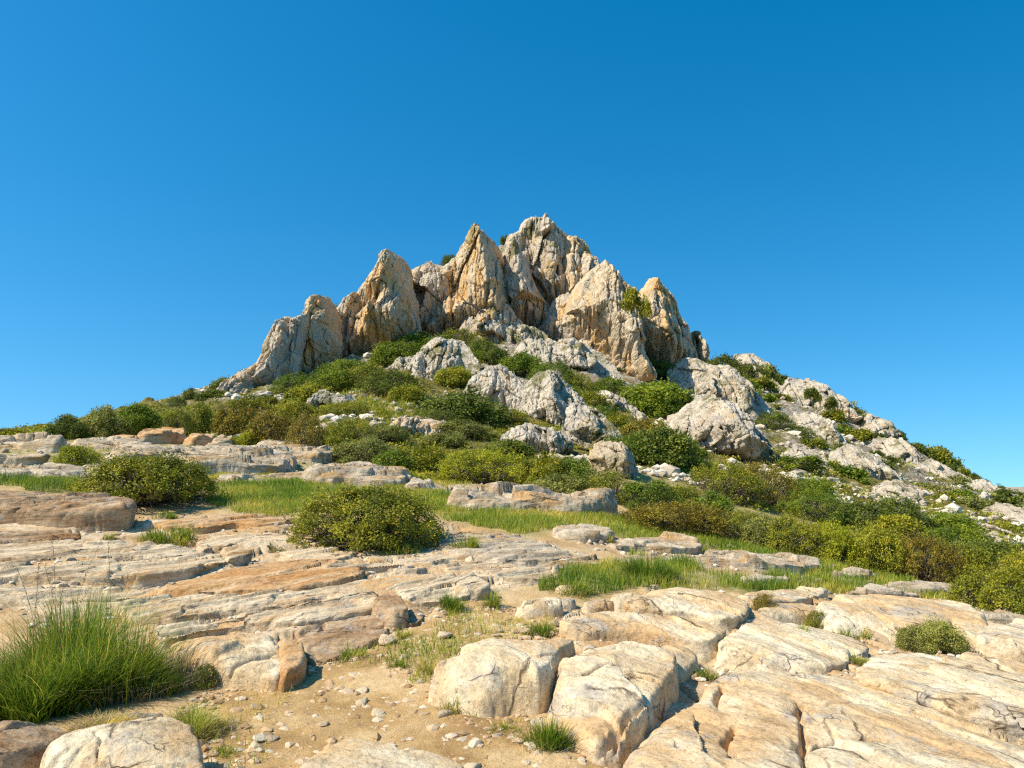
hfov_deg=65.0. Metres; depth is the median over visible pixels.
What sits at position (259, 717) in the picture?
path stone
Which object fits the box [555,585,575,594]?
boulder
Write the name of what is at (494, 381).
rock outcrop
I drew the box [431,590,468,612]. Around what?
grass tuft
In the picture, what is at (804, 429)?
shrub
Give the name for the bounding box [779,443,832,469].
rock outcrop
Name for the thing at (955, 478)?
shrub
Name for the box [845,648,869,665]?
grass tuft
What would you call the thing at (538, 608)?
boulder
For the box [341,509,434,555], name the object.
shrub
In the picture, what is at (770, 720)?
rock slab
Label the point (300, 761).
path stone
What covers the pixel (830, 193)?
sky
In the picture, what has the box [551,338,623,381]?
rock outcrop
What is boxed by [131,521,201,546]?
grass tuft
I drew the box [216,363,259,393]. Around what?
rock outcrop
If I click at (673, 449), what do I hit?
shrub
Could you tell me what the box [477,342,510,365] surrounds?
shrub
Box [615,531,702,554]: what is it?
rock outcrop
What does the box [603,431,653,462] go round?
shrub
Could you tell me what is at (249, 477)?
rock outcrop
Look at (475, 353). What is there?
shrub
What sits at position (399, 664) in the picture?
grass tuft
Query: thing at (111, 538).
grass tuft
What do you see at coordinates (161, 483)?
shrub
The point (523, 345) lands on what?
rock outcrop
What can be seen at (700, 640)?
rock slab
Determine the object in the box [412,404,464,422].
shrub
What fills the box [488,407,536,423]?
shrub
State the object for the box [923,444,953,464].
shrub
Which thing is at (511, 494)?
rock outcrop
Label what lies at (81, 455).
shrub
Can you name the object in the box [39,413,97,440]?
shrub
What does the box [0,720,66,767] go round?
boulder
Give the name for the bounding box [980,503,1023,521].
rock outcrop
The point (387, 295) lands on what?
rock pinnacle
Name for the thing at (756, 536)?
shrub
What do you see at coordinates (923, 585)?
rock outcrop
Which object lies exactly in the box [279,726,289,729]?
path stone
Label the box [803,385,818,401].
shrub
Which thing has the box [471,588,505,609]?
grass tuft
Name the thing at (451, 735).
path stone
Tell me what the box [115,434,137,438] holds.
boulder
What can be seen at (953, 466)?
shrub
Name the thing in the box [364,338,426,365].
shrub
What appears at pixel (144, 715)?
boulder
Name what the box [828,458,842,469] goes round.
shrub
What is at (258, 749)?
path stone
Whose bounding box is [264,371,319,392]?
shrub
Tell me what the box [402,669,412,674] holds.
path stone
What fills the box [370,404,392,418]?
shrub
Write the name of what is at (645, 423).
shrub
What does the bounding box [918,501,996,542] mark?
shrub
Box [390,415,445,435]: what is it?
rock outcrop
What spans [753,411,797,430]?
shrub
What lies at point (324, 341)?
rock pinnacle
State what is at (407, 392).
shrub
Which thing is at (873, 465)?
rock outcrop
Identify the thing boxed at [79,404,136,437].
shrub
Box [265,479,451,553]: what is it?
shrub
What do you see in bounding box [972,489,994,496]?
shrub
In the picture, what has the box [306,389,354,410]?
rock outcrop
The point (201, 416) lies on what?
shrub
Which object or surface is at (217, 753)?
path stone
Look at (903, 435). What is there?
shrub
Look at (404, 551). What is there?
grass tuft
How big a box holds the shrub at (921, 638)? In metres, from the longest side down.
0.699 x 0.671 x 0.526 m
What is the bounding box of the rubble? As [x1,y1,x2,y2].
[0,447,984,699]
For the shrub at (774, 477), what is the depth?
27.67 m
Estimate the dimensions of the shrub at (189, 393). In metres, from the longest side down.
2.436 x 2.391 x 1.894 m
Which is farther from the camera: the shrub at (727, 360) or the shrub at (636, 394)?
the shrub at (727, 360)
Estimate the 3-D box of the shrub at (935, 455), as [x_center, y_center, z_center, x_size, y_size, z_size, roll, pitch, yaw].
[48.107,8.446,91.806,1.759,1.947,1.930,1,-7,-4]
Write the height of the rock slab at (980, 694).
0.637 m
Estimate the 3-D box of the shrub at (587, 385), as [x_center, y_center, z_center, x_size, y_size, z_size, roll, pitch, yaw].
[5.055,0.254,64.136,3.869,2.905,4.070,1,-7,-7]
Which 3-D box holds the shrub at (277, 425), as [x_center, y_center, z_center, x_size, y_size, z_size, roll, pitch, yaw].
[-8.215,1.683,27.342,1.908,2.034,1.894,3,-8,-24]
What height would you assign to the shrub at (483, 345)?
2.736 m
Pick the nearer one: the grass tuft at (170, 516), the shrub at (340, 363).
the grass tuft at (170, 516)
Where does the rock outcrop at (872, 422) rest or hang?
on the hillside
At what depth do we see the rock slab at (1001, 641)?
7.33 m
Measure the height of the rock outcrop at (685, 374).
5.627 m
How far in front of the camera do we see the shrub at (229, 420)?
30.06 m
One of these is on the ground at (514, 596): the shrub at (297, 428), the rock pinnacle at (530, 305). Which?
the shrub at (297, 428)
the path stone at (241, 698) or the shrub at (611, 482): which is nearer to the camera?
the path stone at (241, 698)
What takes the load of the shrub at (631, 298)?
on the hillside
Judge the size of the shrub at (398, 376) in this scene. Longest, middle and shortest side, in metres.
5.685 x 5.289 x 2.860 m
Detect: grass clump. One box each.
[0,540,238,713]
[0,633,141,723]
[58,707,148,732]
[78,610,211,706]
[157,696,243,741]
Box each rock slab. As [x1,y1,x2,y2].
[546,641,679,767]
[559,611,725,663]
[623,587,749,632]
[623,670,1014,767]
[661,645,698,686]
[716,621,868,673]
[738,586,827,610]
[758,603,816,626]
[796,672,1023,767]
[814,594,987,651]
[855,653,1023,743]
[959,652,1023,675]
[973,618,1023,661]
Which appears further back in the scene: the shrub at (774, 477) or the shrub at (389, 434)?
the shrub at (389, 434)
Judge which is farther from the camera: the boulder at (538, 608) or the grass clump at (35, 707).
the boulder at (538, 608)
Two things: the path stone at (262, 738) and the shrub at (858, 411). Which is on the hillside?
the shrub at (858, 411)
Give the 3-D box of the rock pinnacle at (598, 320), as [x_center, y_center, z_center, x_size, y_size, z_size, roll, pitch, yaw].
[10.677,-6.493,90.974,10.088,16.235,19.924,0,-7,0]
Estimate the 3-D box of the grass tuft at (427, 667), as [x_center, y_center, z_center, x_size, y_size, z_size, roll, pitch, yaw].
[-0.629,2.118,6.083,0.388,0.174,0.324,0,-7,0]
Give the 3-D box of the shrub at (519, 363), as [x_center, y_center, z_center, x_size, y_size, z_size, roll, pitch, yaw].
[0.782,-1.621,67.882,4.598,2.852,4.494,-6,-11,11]
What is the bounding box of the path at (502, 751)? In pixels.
[206,600,602,767]
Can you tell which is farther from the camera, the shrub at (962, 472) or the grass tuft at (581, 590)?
the shrub at (962, 472)
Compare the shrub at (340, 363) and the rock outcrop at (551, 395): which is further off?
the shrub at (340, 363)
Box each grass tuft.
[43,475,79,490]
[100,533,119,540]
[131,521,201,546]
[151,509,180,519]
[208,743,242,758]
[268,542,284,552]
[332,637,371,662]
[373,541,423,555]
[387,626,413,640]
[387,658,410,670]
[414,653,442,675]
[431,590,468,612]
[432,688,471,713]
[441,532,483,548]
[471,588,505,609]
[484,718,525,733]
[498,713,581,752]
[526,614,558,637]
[544,576,597,598]
[605,534,614,542]
[609,549,688,585]
[693,664,720,681]
[756,568,821,587]
[792,621,810,632]
[827,627,878,642]
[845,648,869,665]
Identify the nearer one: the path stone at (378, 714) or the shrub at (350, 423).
the path stone at (378, 714)
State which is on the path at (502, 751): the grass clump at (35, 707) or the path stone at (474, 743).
the path stone at (474, 743)
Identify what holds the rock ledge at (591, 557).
on the ground at (514, 596)
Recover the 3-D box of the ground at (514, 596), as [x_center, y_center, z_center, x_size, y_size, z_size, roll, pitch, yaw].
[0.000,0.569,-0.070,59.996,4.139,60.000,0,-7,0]
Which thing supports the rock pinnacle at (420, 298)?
on the hillside
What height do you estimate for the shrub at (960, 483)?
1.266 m
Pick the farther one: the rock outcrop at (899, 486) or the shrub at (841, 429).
the shrub at (841, 429)
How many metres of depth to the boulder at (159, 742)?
4.01 m
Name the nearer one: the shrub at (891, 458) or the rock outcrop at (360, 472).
the rock outcrop at (360, 472)
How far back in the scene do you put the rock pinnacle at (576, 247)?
105.14 m
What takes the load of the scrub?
on the hillside
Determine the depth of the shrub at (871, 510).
25.56 m
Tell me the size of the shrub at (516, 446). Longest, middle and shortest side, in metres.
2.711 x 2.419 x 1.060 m
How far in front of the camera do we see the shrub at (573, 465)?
19.54 m
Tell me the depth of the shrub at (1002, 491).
65.33 m
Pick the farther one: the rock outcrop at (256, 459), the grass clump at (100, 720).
the rock outcrop at (256, 459)
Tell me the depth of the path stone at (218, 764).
4.53 m
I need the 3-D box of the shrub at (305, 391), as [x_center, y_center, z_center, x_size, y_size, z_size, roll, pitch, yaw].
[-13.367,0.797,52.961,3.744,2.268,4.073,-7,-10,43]
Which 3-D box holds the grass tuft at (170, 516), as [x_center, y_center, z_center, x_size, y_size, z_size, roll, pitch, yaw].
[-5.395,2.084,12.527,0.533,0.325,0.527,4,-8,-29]
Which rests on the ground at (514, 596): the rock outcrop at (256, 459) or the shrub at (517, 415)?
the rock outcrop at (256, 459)
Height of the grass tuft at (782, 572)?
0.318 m
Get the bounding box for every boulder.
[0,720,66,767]
[40,717,204,767]
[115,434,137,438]
[122,712,162,720]
[137,427,185,444]
[168,634,280,691]
[182,433,215,445]
[212,437,232,444]
[277,638,306,692]
[299,738,463,767]
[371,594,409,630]
[428,638,575,717]
[515,597,563,618]
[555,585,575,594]
[557,597,576,611]
[563,612,582,620]
[582,600,613,612]
[610,593,632,611]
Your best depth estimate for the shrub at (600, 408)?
47.75 m
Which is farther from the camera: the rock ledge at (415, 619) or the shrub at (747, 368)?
the shrub at (747, 368)
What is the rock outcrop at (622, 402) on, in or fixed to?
on the hillside
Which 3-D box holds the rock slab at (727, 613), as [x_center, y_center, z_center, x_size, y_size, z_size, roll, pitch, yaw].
[1.767,2.394,8.015,1.295,0.641,1.311,-3,-7,20]
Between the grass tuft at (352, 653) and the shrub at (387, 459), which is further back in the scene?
the shrub at (387, 459)
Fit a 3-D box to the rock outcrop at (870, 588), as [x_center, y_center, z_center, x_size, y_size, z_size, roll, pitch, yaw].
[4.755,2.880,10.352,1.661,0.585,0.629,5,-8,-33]
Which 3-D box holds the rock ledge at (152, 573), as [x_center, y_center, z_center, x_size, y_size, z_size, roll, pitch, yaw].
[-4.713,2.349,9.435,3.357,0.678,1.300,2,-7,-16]
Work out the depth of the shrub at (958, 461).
91.28 m
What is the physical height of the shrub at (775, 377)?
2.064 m
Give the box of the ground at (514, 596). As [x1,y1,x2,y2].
[0,440,1023,762]
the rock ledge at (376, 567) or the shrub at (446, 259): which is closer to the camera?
the rock ledge at (376, 567)
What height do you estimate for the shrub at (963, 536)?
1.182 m
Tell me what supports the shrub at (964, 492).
on the hillside
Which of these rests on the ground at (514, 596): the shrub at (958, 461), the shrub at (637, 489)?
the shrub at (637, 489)
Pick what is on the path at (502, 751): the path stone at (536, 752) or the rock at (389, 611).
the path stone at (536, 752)
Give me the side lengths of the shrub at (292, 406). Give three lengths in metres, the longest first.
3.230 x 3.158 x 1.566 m
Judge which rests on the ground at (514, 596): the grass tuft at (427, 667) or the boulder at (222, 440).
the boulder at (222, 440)
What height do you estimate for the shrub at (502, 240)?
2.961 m
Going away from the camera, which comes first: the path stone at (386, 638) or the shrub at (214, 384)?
the path stone at (386, 638)
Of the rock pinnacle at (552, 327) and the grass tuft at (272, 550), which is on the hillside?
the rock pinnacle at (552, 327)
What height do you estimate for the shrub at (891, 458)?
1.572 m
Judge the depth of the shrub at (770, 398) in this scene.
92.89 m
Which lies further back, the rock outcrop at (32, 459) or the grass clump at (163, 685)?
the rock outcrop at (32, 459)
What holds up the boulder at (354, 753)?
on the ground at (514, 596)
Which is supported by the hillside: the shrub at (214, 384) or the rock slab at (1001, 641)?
the shrub at (214, 384)
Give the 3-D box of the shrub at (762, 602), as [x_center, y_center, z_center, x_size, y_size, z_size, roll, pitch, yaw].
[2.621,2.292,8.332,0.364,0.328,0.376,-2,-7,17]
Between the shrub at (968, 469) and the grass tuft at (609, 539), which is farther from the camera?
the shrub at (968, 469)
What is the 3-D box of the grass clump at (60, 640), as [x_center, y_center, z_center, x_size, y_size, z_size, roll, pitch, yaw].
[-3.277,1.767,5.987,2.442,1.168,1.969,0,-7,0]
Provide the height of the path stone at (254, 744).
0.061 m
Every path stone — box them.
[205,757,218,763]
[208,750,219,756]
[209,762,224,767]
[230,707,243,712]
[235,696,246,700]
[248,740,261,747]
[248,756,259,763]
[253,714,265,720]
[253,734,266,741]
[254,747,264,752]
[266,735,279,741]
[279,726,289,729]
[295,758,307,764]
[316,720,328,726]
[324,679,334,684]
[343,688,354,693]
[348,672,357,676]
[356,686,368,693]
[356,697,367,705]
[371,708,384,715]
[376,712,385,716]
[378,634,396,644]
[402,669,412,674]
[419,711,429,715]
[437,631,452,638]
[438,710,453,717]
[445,733,457,737]
[456,737,465,740]
[463,762,480,767]
[468,738,481,747]
[492,733,502,736]
[502,717,512,724]
[519,628,531,634]
[521,760,530,764]
[524,741,539,749]
[530,718,546,728]
[533,750,541,755]
[551,620,559,625]
[560,754,570,758]
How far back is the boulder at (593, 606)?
7.99 m
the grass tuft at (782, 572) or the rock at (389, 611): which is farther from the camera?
the grass tuft at (782, 572)
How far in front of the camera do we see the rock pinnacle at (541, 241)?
106.90 m
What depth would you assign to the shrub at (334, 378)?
58.27 m
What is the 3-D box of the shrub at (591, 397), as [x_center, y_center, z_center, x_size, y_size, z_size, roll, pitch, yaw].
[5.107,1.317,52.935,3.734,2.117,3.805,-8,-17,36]
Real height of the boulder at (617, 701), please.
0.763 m
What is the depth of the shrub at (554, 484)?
17.47 m
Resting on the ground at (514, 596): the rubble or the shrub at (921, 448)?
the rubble
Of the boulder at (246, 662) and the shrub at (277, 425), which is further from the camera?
the shrub at (277, 425)
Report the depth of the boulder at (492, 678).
5.45 m
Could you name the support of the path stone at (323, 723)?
on the path at (502, 751)
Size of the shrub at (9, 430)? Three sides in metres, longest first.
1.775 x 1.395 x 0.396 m
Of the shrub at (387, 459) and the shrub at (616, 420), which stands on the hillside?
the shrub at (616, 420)
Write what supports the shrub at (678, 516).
on the ground at (514, 596)
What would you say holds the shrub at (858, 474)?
on the hillside
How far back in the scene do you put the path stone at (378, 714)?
5.32 m
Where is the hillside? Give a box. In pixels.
[14,245,1023,543]
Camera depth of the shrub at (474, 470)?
19.98 m
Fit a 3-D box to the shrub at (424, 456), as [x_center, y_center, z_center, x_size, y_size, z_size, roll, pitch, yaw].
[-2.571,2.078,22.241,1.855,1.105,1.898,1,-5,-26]
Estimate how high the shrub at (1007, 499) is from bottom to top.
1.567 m
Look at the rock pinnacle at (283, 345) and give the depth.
71.39 m
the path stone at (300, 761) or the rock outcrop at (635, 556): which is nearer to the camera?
the path stone at (300, 761)
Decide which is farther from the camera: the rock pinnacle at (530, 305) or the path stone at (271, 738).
the rock pinnacle at (530, 305)
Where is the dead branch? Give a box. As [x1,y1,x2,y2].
[461,299,485,313]
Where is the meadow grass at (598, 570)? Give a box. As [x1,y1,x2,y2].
[0,384,1022,767]
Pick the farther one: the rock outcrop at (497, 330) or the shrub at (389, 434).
the rock outcrop at (497, 330)
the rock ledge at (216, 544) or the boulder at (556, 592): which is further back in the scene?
the rock ledge at (216, 544)
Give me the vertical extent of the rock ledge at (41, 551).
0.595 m
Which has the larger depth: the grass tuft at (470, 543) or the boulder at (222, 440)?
the boulder at (222, 440)
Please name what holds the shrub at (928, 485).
on the hillside
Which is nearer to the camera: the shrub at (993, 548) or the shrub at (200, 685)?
the shrub at (200, 685)
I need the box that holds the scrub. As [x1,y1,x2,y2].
[0,338,1023,560]
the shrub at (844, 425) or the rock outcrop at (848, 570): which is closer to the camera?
the rock outcrop at (848, 570)
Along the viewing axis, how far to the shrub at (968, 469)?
75.37 m
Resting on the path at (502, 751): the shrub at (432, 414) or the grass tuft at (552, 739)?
the grass tuft at (552, 739)
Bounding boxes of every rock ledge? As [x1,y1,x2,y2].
[0,490,136,533]
[0,530,80,543]
[0,539,211,561]
[0,550,252,588]
[0,586,156,608]
[117,567,455,625]
[152,514,297,533]
[155,591,378,649]
[157,558,365,596]
[196,532,329,553]
[278,547,357,561]
[294,615,388,666]
[320,560,400,572]
[393,552,503,575]
[395,574,475,613]
[407,609,423,627]
[436,530,571,566]
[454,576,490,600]
[480,564,560,586]
[549,554,602,569]
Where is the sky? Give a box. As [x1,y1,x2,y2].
[0,0,1023,486]
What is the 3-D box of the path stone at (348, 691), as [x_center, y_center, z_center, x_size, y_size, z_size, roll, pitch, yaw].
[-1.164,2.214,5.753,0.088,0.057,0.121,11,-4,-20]
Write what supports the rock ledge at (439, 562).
on the ground at (514, 596)
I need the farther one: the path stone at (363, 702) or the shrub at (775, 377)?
the shrub at (775, 377)
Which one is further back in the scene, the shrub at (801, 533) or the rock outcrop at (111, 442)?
the rock outcrop at (111, 442)
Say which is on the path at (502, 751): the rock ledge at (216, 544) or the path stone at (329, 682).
the path stone at (329, 682)
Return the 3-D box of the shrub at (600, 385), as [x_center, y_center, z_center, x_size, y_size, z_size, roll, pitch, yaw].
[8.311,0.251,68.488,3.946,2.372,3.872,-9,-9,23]
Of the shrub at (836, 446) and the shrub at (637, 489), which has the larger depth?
the shrub at (836, 446)
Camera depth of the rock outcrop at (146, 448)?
20.60 m
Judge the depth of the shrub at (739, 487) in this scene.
25.73 m
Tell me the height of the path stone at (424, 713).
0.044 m
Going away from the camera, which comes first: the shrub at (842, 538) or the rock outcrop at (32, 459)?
the shrub at (842, 538)
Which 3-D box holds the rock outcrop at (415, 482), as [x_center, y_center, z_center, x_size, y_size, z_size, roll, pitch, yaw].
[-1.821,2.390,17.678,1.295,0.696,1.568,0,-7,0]
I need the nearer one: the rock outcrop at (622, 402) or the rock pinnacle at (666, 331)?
the rock outcrop at (622, 402)
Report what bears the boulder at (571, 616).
on the ground at (514, 596)
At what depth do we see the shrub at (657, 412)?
61.67 m
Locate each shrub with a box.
[0,427,23,434]
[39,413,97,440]
[48,447,229,512]
[49,443,104,465]
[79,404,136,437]
[109,401,163,435]
[153,407,201,435]
[163,393,187,406]
[173,399,217,433]
[181,385,199,399]
[187,661,219,691]
[193,387,230,402]
[205,375,228,392]
[208,397,262,435]
[221,392,283,410]
[231,430,266,445]
[241,405,294,444]
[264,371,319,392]
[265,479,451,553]
[268,396,323,419]
[279,378,336,403]
[281,406,325,445]
[302,365,361,391]
[312,357,369,377]
[317,401,371,414]
[321,416,372,437]
[321,419,352,455]
[329,435,397,463]
[341,358,395,389]
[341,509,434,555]
[348,363,428,396]
[354,420,413,442]
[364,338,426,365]
[367,338,415,366]
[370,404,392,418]
[370,447,420,470]
[387,383,425,403]
[390,439,451,473]
[393,328,440,349]
[410,385,515,427]
[411,331,463,348]
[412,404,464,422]
[417,429,470,447]
[424,417,498,437]
[429,437,525,483]
[431,363,473,387]
[433,327,485,344]
[438,253,455,265]
[467,338,496,352]
[469,345,488,361]
[476,436,537,461]
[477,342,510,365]
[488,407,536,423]
[495,348,546,377]
[500,233,507,244]
[512,447,571,484]
[525,357,579,386]
[528,470,591,493]
[558,454,601,489]
[564,370,596,392]
[570,383,584,396]
[579,389,619,412]
[583,403,615,417]
[586,466,634,502]
[594,376,628,393]
[603,410,632,430]
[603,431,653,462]
[615,489,737,534]
[616,475,682,511]
[617,377,697,413]
[619,286,642,316]
[619,415,676,443]
[624,422,700,467]
[636,395,686,418]
[638,293,651,319]
[651,358,676,379]
[654,479,699,507]
[681,439,714,468]
[681,451,779,507]
[681,487,743,519]
[707,352,748,374]
[710,506,779,540]
[730,359,758,378]
[732,511,792,551]
[737,455,806,507]
[744,377,762,389]
[747,498,834,559]
[749,375,778,391]
[749,591,779,610]
[751,454,843,470]
[752,362,778,377]
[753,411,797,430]
[755,388,779,403]
[759,368,773,377]
[768,465,841,507]
[770,403,782,409]
[771,372,781,383]
[771,485,856,524]
[773,392,795,401]
[780,374,789,384]
[783,424,817,437]
[799,436,832,450]
[800,511,869,569]
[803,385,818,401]
[804,608,824,628]
[813,394,821,401]
[820,409,849,423]
[823,395,838,410]
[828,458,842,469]
[831,442,845,450]
[831,490,943,529]
[833,464,874,484]
[835,424,851,434]
[835,520,917,575]
[841,423,852,428]
[842,427,874,442]
[849,401,867,424]
[859,510,926,542]
[867,431,889,439]
[869,450,885,456]
[881,458,898,472]
[882,454,909,465]
[883,515,967,582]
[892,613,970,655]
[897,429,907,440]
[910,441,926,453]
[914,482,939,490]
[915,523,987,554]
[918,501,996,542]
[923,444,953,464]
[927,449,939,461]
[929,540,1002,585]
[931,490,965,504]
[940,555,1023,614]
[946,462,957,470]
[947,474,970,482]
[948,456,964,466]
[948,480,973,489]
[949,488,976,496]
[955,528,1023,568]
[956,466,972,477]
[956,496,981,511]
[958,466,970,476]
[965,495,1000,509]
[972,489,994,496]
[988,493,1023,506]
[993,487,1023,502]
[995,538,1023,585]
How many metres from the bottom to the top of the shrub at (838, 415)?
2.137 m
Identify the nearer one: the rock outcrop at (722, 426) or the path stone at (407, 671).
the path stone at (407, 671)
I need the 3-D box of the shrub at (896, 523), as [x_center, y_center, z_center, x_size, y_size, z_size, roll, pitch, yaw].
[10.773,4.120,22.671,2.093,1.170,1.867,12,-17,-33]
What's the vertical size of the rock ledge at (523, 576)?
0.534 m
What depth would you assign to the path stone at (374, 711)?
5.33 m
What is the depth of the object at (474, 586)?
8.10 m
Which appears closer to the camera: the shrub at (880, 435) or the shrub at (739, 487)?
the shrub at (739, 487)
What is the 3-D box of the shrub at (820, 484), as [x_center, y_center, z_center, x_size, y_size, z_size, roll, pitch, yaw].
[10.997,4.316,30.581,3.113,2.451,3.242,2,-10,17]
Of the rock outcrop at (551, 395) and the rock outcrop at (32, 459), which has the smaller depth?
the rock outcrop at (32, 459)
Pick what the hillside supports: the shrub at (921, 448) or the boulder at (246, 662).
the shrub at (921, 448)
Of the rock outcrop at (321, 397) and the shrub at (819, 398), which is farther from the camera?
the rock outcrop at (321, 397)
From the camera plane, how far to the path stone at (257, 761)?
4.63 m
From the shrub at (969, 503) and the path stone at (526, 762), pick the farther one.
the shrub at (969, 503)
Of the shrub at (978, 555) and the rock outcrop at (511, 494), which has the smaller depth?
the shrub at (978, 555)
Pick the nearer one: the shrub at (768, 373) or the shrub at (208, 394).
the shrub at (208, 394)
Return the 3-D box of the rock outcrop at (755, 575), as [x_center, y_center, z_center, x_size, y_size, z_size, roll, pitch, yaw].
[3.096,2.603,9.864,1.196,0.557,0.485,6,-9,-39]
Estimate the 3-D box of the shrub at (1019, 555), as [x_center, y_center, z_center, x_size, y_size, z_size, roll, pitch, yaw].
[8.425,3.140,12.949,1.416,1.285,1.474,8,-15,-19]
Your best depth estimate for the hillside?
60.16 m
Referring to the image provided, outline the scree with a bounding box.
[158,245,1023,547]
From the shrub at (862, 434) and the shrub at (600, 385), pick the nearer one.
the shrub at (600, 385)
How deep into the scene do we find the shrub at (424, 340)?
80.14 m
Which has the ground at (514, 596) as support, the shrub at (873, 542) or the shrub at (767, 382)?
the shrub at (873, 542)
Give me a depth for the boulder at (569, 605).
7.97 m
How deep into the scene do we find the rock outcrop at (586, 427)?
36.84 m
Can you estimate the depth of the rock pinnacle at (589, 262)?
104.09 m
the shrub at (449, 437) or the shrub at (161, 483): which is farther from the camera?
the shrub at (449, 437)
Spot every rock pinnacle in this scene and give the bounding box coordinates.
[248,313,309,386]
[300,295,342,373]
[336,257,455,308]
[337,292,364,357]
[343,249,421,354]
[409,308,420,336]
[412,258,456,329]
[422,222,512,334]
[457,302,522,334]
[502,213,567,305]
[503,236,549,328]
[538,292,583,341]
[562,235,591,293]
[562,259,656,382]
[579,339,598,351]
[580,251,599,277]
[635,277,698,364]
[691,331,709,361]
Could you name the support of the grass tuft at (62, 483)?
on the ground at (514, 596)
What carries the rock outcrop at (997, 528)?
on the hillside
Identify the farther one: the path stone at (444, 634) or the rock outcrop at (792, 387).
the rock outcrop at (792, 387)
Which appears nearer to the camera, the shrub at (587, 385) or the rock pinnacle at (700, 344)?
the shrub at (587, 385)
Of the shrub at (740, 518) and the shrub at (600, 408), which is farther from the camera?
the shrub at (600, 408)
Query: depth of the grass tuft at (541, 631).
7.06 m
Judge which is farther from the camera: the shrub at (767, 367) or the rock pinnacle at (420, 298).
the shrub at (767, 367)
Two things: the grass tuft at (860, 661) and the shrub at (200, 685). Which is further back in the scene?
the grass tuft at (860, 661)
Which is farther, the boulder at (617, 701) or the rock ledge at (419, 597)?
the rock ledge at (419, 597)
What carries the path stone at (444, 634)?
on the path at (502, 751)
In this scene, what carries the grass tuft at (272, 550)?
on the rock ledge at (216, 544)
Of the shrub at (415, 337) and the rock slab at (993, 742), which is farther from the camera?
the shrub at (415, 337)
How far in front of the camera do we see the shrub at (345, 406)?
41.74 m
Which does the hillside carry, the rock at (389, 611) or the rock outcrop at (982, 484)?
the rock outcrop at (982, 484)
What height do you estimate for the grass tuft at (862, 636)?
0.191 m
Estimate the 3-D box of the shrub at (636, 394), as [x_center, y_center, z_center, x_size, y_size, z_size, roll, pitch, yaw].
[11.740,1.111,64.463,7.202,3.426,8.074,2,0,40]
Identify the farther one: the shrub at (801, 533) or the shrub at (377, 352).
the shrub at (377, 352)
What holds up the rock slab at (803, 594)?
on the ground at (514, 596)
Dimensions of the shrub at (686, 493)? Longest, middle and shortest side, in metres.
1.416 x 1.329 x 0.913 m
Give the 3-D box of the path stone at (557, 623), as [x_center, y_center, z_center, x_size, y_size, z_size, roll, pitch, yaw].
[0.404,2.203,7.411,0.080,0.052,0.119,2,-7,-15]
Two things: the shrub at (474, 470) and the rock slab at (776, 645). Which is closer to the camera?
the rock slab at (776, 645)
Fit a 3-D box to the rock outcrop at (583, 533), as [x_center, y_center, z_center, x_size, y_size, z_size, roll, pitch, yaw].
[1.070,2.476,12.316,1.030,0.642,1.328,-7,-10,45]
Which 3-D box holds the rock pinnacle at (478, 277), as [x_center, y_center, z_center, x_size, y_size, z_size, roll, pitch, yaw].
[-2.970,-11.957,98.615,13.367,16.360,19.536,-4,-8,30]
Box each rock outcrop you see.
[0,432,69,452]
[0,453,49,465]
[0,462,87,477]
[70,436,145,448]
[105,442,231,460]
[164,444,297,474]
[215,472,301,482]
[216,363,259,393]
[256,436,334,462]
[301,461,412,486]
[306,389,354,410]
[386,355,414,369]
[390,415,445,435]
[404,477,452,490]
[411,337,481,380]
[447,481,617,515]
[463,364,525,408]
[465,314,551,344]
[500,422,573,454]
[510,337,557,361]
[516,369,603,426]
[523,338,597,375]
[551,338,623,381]
[551,523,614,543]
[561,402,621,449]
[587,440,638,478]
[597,390,645,420]
[614,555,686,563]
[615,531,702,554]
[664,394,777,463]
[666,357,707,394]
[691,364,772,416]
[700,549,820,574]
[733,353,779,388]
[740,573,787,586]
[779,377,862,423]
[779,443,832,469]
[789,411,847,445]
[828,443,901,480]
[833,566,877,580]
[846,583,919,597]
[854,413,900,438]
[867,436,924,460]
[872,479,924,501]
[885,580,953,595]
[906,455,972,482]
[965,479,1022,502]
[968,517,1015,535]
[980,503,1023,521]
[981,608,1023,624]
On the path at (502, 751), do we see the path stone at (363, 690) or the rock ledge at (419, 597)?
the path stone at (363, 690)
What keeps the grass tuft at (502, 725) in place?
on the path at (502, 751)
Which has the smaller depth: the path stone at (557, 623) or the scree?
the path stone at (557, 623)
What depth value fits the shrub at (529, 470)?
19.29 m
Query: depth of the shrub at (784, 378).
110.18 m
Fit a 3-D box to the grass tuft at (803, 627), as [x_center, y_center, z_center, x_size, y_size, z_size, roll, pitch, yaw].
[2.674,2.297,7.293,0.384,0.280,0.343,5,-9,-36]
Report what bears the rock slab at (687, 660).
on the ground at (514, 596)
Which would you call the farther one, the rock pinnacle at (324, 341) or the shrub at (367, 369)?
the rock pinnacle at (324, 341)
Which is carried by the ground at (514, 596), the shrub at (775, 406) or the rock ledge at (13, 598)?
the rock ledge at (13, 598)
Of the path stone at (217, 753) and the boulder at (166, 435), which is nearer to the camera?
the path stone at (217, 753)
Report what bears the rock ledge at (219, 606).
on the ground at (514, 596)
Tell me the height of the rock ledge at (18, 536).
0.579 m
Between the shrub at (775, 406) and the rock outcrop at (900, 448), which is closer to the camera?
the rock outcrop at (900, 448)
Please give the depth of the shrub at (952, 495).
52.34 m

